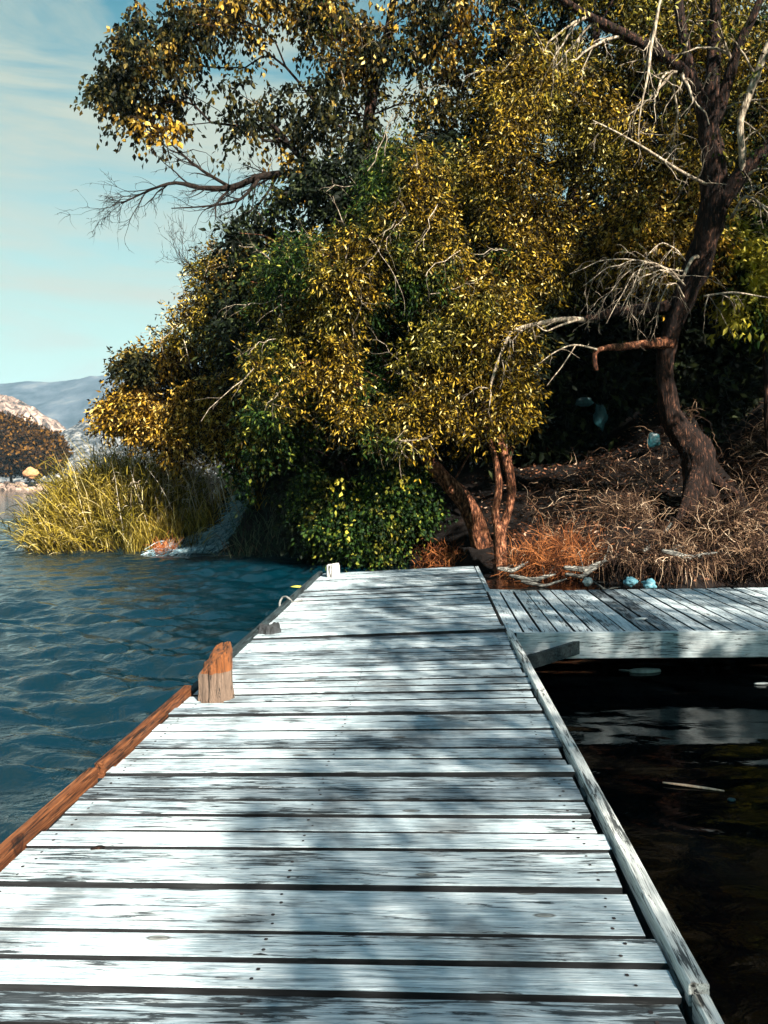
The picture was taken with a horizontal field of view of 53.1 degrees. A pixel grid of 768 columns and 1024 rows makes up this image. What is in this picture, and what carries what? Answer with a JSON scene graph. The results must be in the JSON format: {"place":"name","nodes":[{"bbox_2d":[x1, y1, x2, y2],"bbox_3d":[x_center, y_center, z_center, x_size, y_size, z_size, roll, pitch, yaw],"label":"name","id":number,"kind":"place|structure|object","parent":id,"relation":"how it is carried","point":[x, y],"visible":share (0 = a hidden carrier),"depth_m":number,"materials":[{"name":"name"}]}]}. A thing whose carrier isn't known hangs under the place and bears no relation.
{"place":"outdoors","nodes":[
{"label":"outdoors","id":0,"kind":"place"},
{"bbox_2d":[0,394,65,431],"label":"pale rocky hill","id":1,"kind":"structure","parent":0,"point":[12,405],"depth_m":885.79,"materials":[{"name":"beige stone"}]},
{"bbox_2d":[0,365,199,428],"bbox_3d":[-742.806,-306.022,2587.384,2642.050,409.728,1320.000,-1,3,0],"label":"mountain","id":2,"kind":"structure","parent":0,"point":[65,404],"depth_m":2396.98,"materials":[{"name":"blue stone"}]},
{"bbox_2d":[0,417,232,482],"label":"grey scree slope","id":3,"kind":"structure","parent":0,"point":[73,431],"depth_m":631.72,"materials":[{"name":"grey stone"}]},
{"bbox_2d":[149,466,268,537],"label":"rusty grass","id":4,"kind":"structure","parent":0,"point":[213,507],"depth_m":22.24,"materials":[{"name":"orange plant"}]},
{"bbox_2d":[0,485,767,1023],"bbox_3d":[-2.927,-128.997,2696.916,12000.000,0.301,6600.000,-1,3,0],"label":"water","id":5,"kind":"structure","parent":0,"point":[102,655],"depth_m":6.67,"materials":[{"name":"blue liquid"}]},
{"bbox_2d":[0,481,55,489],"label":"shore stones","id":6,"kind":"object","parent":5,"relation":"on","point":[9,486],"visible":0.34,"depth_m":233.86,"materials":[{"name":"beige stone"}]},
{"bbox_2d":[0,566,723,1023],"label":"dock","id":7,"kind":"object","parent":5,"relation":"in","point":[370,798],"visible":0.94,"depth_m":3.04,"materials":[{"name":"wood"}]},
{"bbox_2d":[91,845,105,849],"bbox_3d":[-1.169,1.372,3.144,0.058,0.013,0.025,-2,3,-17],"label":"curled leaf","id":8,"kind":"object","parent":7,"relation":"on","point":[98,847],"visible":1,"depth_m":3.14,"materials":[{"name":"brown plant"}]},
{"bbox_2d":[197,641,234,702],"bbox_3d":[-1.143,1.533,5.298,0.267,1.275,0.268,-1,3,0],"label":"mooring post","id":9,"kind":"object","parent":7,"relation":"attached to","point":[215,680],"visible":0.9,"depth_m":5.19,"materials":[{"name":"orange wood"}]},
{"bbox_2d":[258,622,280,634],"bbox_3d":[-1.090,1.568,7.425,0.246,0.997,0.247,-1,3,0],"label":"broken stub","id":10,"kind":"object","parent":7,"relation":"on","point":[272,628],"visible":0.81,"depth_m":7.33,"materials":[{"name":"grey wood"}]},
{"bbox_2d":[279,596,302,605],"bbox_3d":[-1.110,1.189,9.169,0.301,0.387,0.128,-2,3,-11],"label":"rope loop","id":11,"kind":"object","parent":7,"relation":"hanging from","point":[282,597],"visible":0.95,"depth_m":9.16,"materials":[{"name":"white fabric"}]},
{"bbox_2d":[326,563,339,577],"bbox_3d":[-0.744,1.310,11.451,0.214,1.107,0.216,-1,3,0],"label":"mooring post","id":12,"kind":"object","parent":7,"relation":"attached to","point":[333,570],"visible":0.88,"depth_m":11.35,"materials":[{"name":"white wood"}]},
{"bbox_2d":[509,565,555,581],"bbox_3d":[2.619,1.195,13.567,0.828,0.548,0.377,-1,3,0],"label":"driftwood log","id":13,"kind":"object","parent":5,"relation":"on","point":[525,578],"visible":0.92,"depth_m":13.54,"materials":[{"name":"grey wood"}]},
{"bbox_2d":[521,564,577,586],"bbox_3d":[2.835,1.087,13.192,0.969,0.425,0.135,-1,3,15],"label":"driftwood log","id":14,"kind":"object","parent":5,"relation":"on","point":[538,584],"visible":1,"depth_m":13.21,"materials":[{"name":"grey wood"}]},
{"bbox_2d":[582,577,592,585],"bbox_3d":[3.409,1.169,12.873,0.171,0.161,0.126,0,3,16],"label":"plastic bag","id":15,"kind":"object","parent":5,"relation":"on","point":[586,581],"visible":1,"depth_m":12.84,"materials":[{"name":"blue plastic"}]},
{"bbox_2d":[593,581,618,588],"bbox_3d":[3.756,1.268,12.956,0.497,0.284,0.280,1,3,33],"label":"stick","id":16,"kind":"object","parent":5,"relation":"on","point":[599,585],"visible":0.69,"depth_m":12.89,"materials":[{"name":"grey wood"}]},
{"bbox_2d":[487,587,767,657],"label":"side walkway","id":17,"kind":"structure","parent":5,"relation":"in","point":[706,622],"depth_m":7.61,"materials":[{"name":"wood"}]},
{"bbox_2d":[527,641,579,667],"bbox_3d":[1.534,1.280,6.912,0.956,0.163,0.040,-3,4,-38],"label":"loose timber","id":18,"kind":"object","parent":17,"relation":"attached to","point":[552,655],"visible":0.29,"depth_m":6.88,"materials":[{"name":"grey wood"}]},
{"bbox_2d":[634,617,647,619],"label":"fallen leaf","id":19,"kind":"object","parent":17,"relation":"on","point":[641,618],"visible":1,"depth_m":7.67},
{"bbox_2d":[623,577,638,586],"bbox_3d":[4.064,1.151,12.674,0.206,0.174,0.174,-3,3,-26],"label":"plastic bag","id":20,"kind":"object","parent":5,"relation":"on","point":[630,581],"visible":1,"depth_m":12.63,"materials":[{"name":"blue plastic"}]},
{"bbox_2d":[662,782,723,790],"bbox_3d":[1.938,1.720,4.821,0.360,0.014,0.028,0,3,25],"label":"floating stick","id":21,"kind":"object","parent":5,"relation":"on","point":[694,786],"visible":1,"depth_m":4.82,"materials":[{"name":"beige wood"}]},
{"bbox_2d":[0,0,767,383],"label":"sky","id":22,"kind":"structure","parent":0,"point":[66,297],"materials":[{"name":"blue"}]},
{"bbox_2d":[5,395,767,588],"bbox_3d":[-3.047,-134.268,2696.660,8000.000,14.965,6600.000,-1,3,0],"label":"ground","id":23,"kind":"structure","parent":0,"point":[481,559],"depth_m":17.48,"materials":[{"name":"soil"}]},
{"bbox_2d":[0,410,47,482],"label":"shore tree","id":24,"kind":"object","parent":23,"relation":"on","point":[11,422],"visible":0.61,"depth_m":242.94,"materials":[{"name":"brown plant"}]},
{"bbox_2d":[22,467,38,478],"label":"boulder","id":25,"kind":"object","parent":23,"relation":"on","point":[27,472],"visible":0.93,"depth_m":234.70,"materials":[{"name":"yellow stone"}]},
{"bbox_2d":[4,424,73,482],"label":"shore tree","id":26,"kind":"object","parent":23,"relation":"on","point":[39,451],"visible":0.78,"depth_m":244.07,"materials":[{"name":"brown plant"}]},
{"bbox_2d":[0,462,188,554],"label":"reed fringe","id":27,"kind":"object","parent":23,"relation":"on","point":[79,537],"visible":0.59,"depth_m":21.73,"materials":[{"name":"yellow plant"}]},
{"bbox_2d":[0,433,260,550],"bbox_3d":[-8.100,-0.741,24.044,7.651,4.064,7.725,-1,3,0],"label":"reed bed","id":28,"kind":"object","parent":23,"relation":"on","point":[83,481],"visible":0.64,"depth_m":22.40,"materials":[{"name":"plant"}]},
{"bbox_2d":[149,531,181,554],"bbox_3d":[-5.928,0.890,20.616,1.140,0.865,1.078,-1,3,0],"label":"rust tuft","id":29,"kind":"object","parent":23,"relation":"on","point":[163,549],"visible":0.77,"depth_m":20.59,"materials":[{"name":"orange plant"}]},
{"bbox_2d":[117,493,224,553],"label":"bank grass","id":30,"kind":"structure","parent":23,"relation":"on","point":[146,538],"depth_m":21.39,"materials":[{"name":"green plant"}]},
{"bbox_2d":[78,315,296,487],"bbox_3d":[-5.179,-3.284,22.708,7.499,5.198,5.219,-1,3,0],"label":"yellow tree","id":31,"kind":"object","parent":23,"relation":"on","point":[137,406],"visible":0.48,"depth_m":21.01,"materials":[{"name":"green plant"}]},
{"bbox_2d":[141,485,254,555],"bbox_3d":[-4.906,0.456,21.171,3.611,2.474,1.568,-4,4,-41],"label":"rock","id":32,"kind":"object","parent":23,"relation":"on","point":[211,545],"visible":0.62,"depth_m":21.31,"materials":[{"name":"grey stone"}]},
{"bbox_2d":[139,197,291,498],"bbox_3d":[-3.774,-4.383,21.559,5.889,8.062,5.890,-1,3,0],"label":"pointed tree","id":33,"kind":"object","parent":23,"relation":"on","point":[190,316],"visible":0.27,"depth_m":20.23,"materials":[{"name":"green plant"}]},
{"bbox_2d":[201,523,275,558],"bbox_3d":[-3.826,1.166,19.902,1.881,1.950,2.431,1,3,37],"label":"dead branch","id":34,"kind":"object","parent":23,"relation":"on","point":[235,547],"visible":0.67,"depth_m":19.66,"materials":[{"name":"wood"}]},
{"bbox_2d":[204,472,330,557],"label":"shade grass","id":35,"kind":"structure","parent":23,"relation":"on","point":[254,535],"depth_m":20.51,"materials":[{"name":"green plant"}]},
{"bbox_2d":[194,334,372,513],"bbox_3d":[-2.574,-3.364,23.025,6.861,6.661,5.428,-1,3,0],"label":"understorey tree","id":36,"kind":"object","parent":23,"relation":"on","point":[271,484],"visible":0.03,"depth_m":21.61,"materials":[{"name":"green plant"}]},
{"bbox_2d":[55,0,513,251],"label":"tall dark tree","id":37,"kind":"object","parent":23,"relation":"on","point":[115,89],"visible":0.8,"depth_m":20.00,"materials":[{"name":"green plant"}]},
{"bbox_2d":[217,394,457,571],"bbox_3d":[-1.017,-0.501,16.930,5.090,4.578,4.753,-1,3,0],"label":"green shrub","id":38,"kind":"object","parent":23,"relation":"on","point":[378,516],"visible":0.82,"depth_m":15.96,"materials":[{"name":"green plant"}]},
{"bbox_2d":[185,101,578,548],"bbox_3d":[0.005,-3.961,15.977,8.964,9.880,6.641,-1,3,0],"label":"leaning willow","id":39,"kind":"object","parent":23,"relation":"on","point":[378,293],"visible":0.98,"depth_m":14.74,"materials":[{"name":"yellow plant"}]},
{"bbox_2d":[407,532,467,567],"bbox_3d":[1.340,1.079,16.668,1.815,1.296,1.758,-1,3,0],"label":"dry grass clump","id":40,"kind":"object","parent":23,"relation":"on","point":[439,556],"visible":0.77,"depth_m":16.51,"materials":[{"name":"brown plant"}]},
{"bbox_2d":[442,451,534,464],"bbox_3d":[3.373,-5.141,25.910,7.553,8.959,5.320,-1,3,0],"label":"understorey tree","id":41,"kind":"object","parent":23,"relation":"on","point":[472,463],"depth_m":24.80,"materials":[{"name":"green plant"}]},
{"bbox_2d":[429,348,551,575],"bbox_3d":[2.042,-0.927,14.971,2.407,4.854,1.814,-1,3,0],"label":"twin stem tree","id":42,"kind":"object","parent":23,"relation":"on","point":[499,528],"visible":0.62,"depth_m":14.82,"materials":[{"name":"red plant"}]},
{"bbox_2d":[497,557,528,572],"bbox_3d":[2.447,1.002,14.167,0.851,0.244,0.284,-4,4,-42],"label":"driftwood log","id":43,"kind":"object","parent":23,"relation":"on","point":[512,570],"visible":0.95,"depth_m":14.12,"materials":[{"name":"grey wood"}]},
{"bbox_2d":[449,296,655,468],"bbox_3d":[4.491,-3.526,21.404,6.580,6.156,5.133,-1,3,0],"label":"understorey tree","id":44,"kind":"object","parent":23,"relation":"on","point":[587,380],"visible":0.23,"depth_m":19.95,"materials":[{"name":"green plant"}]},
{"bbox_2d":[490,510,628,582],"bbox_3d":[3.350,0.894,14.689,2.993,2.115,2.798,-1,3,0],"label":"dry bush","id":45,"kind":"object","parent":23,"relation":"on","point":[548,561],"visible":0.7,"depth_m":14.36,"materials":[{"name":"orange plant"}]},
{"bbox_2d":[565,554,602,578],"bbox_3d":[3.482,0.940,13.439,0.775,0.425,0.212,-2,3,-15],"label":"driftwood log","id":46,"kind":"object","parent":23,"relation":"on","point":[583,575],"visible":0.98,"depth_m":13.36,"materials":[{"name":"grey wood"}]},
{"bbox_2d":[563,546,617,571],"bbox_3d":[3.677,0.824,13.640,1.032,0.481,0.187,-1,3,-3],"label":"driftwood log","id":47,"kind":"object","parent":23,"relation":"on","point":[579,568],"visible":0.89,"depth_m":13.57,"materials":[{"name":"grey wood"}]},
{"bbox_2d":[431,0,767,464],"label":"willow tree","id":48,"kind":"object","parent":23,"relation":"on","point":[644,206],"visible":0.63,"depth_m":16.96,"materials":[{"name":"yellow plant"}]},
{"bbox_2d":[575,397,593,406],"bbox_3d":[4.958,-2.723,18.994,0.469,0.244,0.074,-1,3,0],"label":"tarp scrap","id":49,"kind":"object","parent":48,"relation":"hanging from","point":[584,401],"visible":1,"depth_m":18.98,"materials":[{"name":"teal plastic"}]},
{"bbox_2d":[593,404,607,431],"bbox_3d":[5.329,-2.317,18.919,0.363,0.688,0.121,-1,3,0],"label":"tarp scrap","id":50,"kind":"object","parent":48,"relation":"hanging from","point":[600,417],"visible":1,"depth_m":18.88,"materials":[{"name":"teal plastic"}]},
{"bbox_2d":[459,0,767,537],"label":"curved tree","id":51,"kind":"object","parent":23,"relation":"on","point":[691,443],"visible":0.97,"depth_m":13.72,"materials":[{"name":"brown plant"}]},
{"bbox_2d":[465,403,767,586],"bbox_3d":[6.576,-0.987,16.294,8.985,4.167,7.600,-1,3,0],"label":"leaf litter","id":52,"kind":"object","parent":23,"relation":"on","point":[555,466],"visible":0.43,"depth_m":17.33,"materials":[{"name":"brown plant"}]},
{"bbox_2d":[580,485,668,528],"bbox_3d":[4.903,-0.033,15.569,1.712,1.255,1.654,-3,3,-27],"label":"dry bush","id":53,"kind":"object","parent":23,"relation":"on","point":[615,508],"visible":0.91,"depth_m":15.44,"materials":[{"name":"brown plant"}]},
{"bbox_2d":[531,281,723,459],"bbox_3d":[7.247,-3.443,22.544,6.827,7.273,5.134,-1,3,0],"label":"understorey tree","id":54,"kind":"object","parent":23,"relation":"on","point":[650,365],"visible":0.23,"depth_m":20.93,"materials":[{"name":"green plant"}]},
{"bbox_2d":[498,540,767,588],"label":"dry grass","id":55,"kind":"object","parent":23,"relation":"on","point":[710,557],"visible":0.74,"depth_m":13.03,"materials":[{"name":"brown plant"}]},
{"bbox_2d":[503,392,767,586],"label":"dry undergrowth","id":56,"kind":"object","parent":23,"relation":"on","point":[636,490],"visible":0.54,"depth_m":15.86,"materials":[{"name":"brown plant"}]},
{"bbox_2d":[646,432,659,447],"bbox_3d":[6.150,-1.645,17.548,0.326,0.348,0.076,-1,3,0],"label":"tarp scrap","id":57,"kind":"object","parent":23,"relation":"on","point":[653,440],"visible":0.98,"depth_m":17.52,"materials":[{"name":"teal plastic"}]},
{"bbox_2d":[642,519,673,552],"bbox_3d":[5.056,0.424,14.269,0.239,0.521,1.547,1,4,42],"label":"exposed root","id":58,"kind":"object","parent":23,"relation":"on","point":[668,526],"visible":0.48,"depth_m":13.94,"materials":[{"name":"grey wood"}]},
{"bbox_2d":[623,517,702,558],"bbox_3d":[5.152,0.620,13.907,1.581,1.114,1.328,-1,3,0],"label":"dry grass clump","id":59,"kind":"object","parent":23,"relation":"on","point":[669,544],"visible":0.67,"depth_m":13.78,"materials":[{"name":"brown plant"}]},
{"bbox_2d":[661,544,717,559],"bbox_3d":[5.250,0.718,13.199,1.010,0.349,0.113,-2,3,-4],"label":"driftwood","id":60,"kind":"object","parent":23,"relation":"on","point":[670,552],"visible":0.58,"depth_m":13.15,"materials":[{"name":"grey wood"}]},
{"bbox_2d":[627,284,767,448],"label":"understorey tree","id":61,"kind":"object","parent":23,"relation":"on","point":[737,375],"visible":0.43,"depth_m":20.99,"materials":[{"name":"green plant"}]},
{"bbox_2d":[656,477,767,551],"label":"dry grass clump","id":62,"kind":"object","parent":23,"relation":"on","point":[711,521],"visible":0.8,"depth_m":14.17,"materials":[{"name":"brown plant"}]},
{"bbox_2d":[695,192,767,468],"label":"yellow sapling","id":63,"kind":"object","parent":23,"relation":"on","point":[749,265],"visible":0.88,"depth_m":16.06,"materials":[{"name":"green plant"}]},
{"bbox_2d":[711,528,767,587],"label":"dry grass clump","id":64,"kind":"object","parent":23,"relation":"on","point":[762,547],"visible":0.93,"depth_m":12.82,"materials":[{"name":"beige plant"}]},
{"bbox_2d":[716,390,767,507],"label":"dry undergrowth slope","id":65,"kind":"structure","parent":23,"relation":"on","point":[749,455],"depth_m":18.20,"materials":[{"name":"brown plant"}]},
{"bbox_2d":[629,668,660,672],"bbox_3d":[2.580,1.569,7.598,0.303,0.057,0.112,-1,3,0],"label":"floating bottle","id":66,"kind":"object","parent":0,"point":[645,670],"visible":1,"depth_m":7.57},
{"bbox_2d":[641,578,656,588],"bbox_3d":[4.303,1.174,12.475,0.229,0.196,0.176,-1,3,0],"label":"plastic bag","id":67,"kind":"object","parent":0,"point":[649,583],"visible":0.97,"depth_m":12.42,"materials":[{"name":"blue plastic"}]},
{"bbox_2d":[754,682,767,684],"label":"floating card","id":68,"kind":"object","parent":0,"point":[761,683],"visible":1,"depth_m":7.06,"materials":[{"name":"white paper"}]}
]}

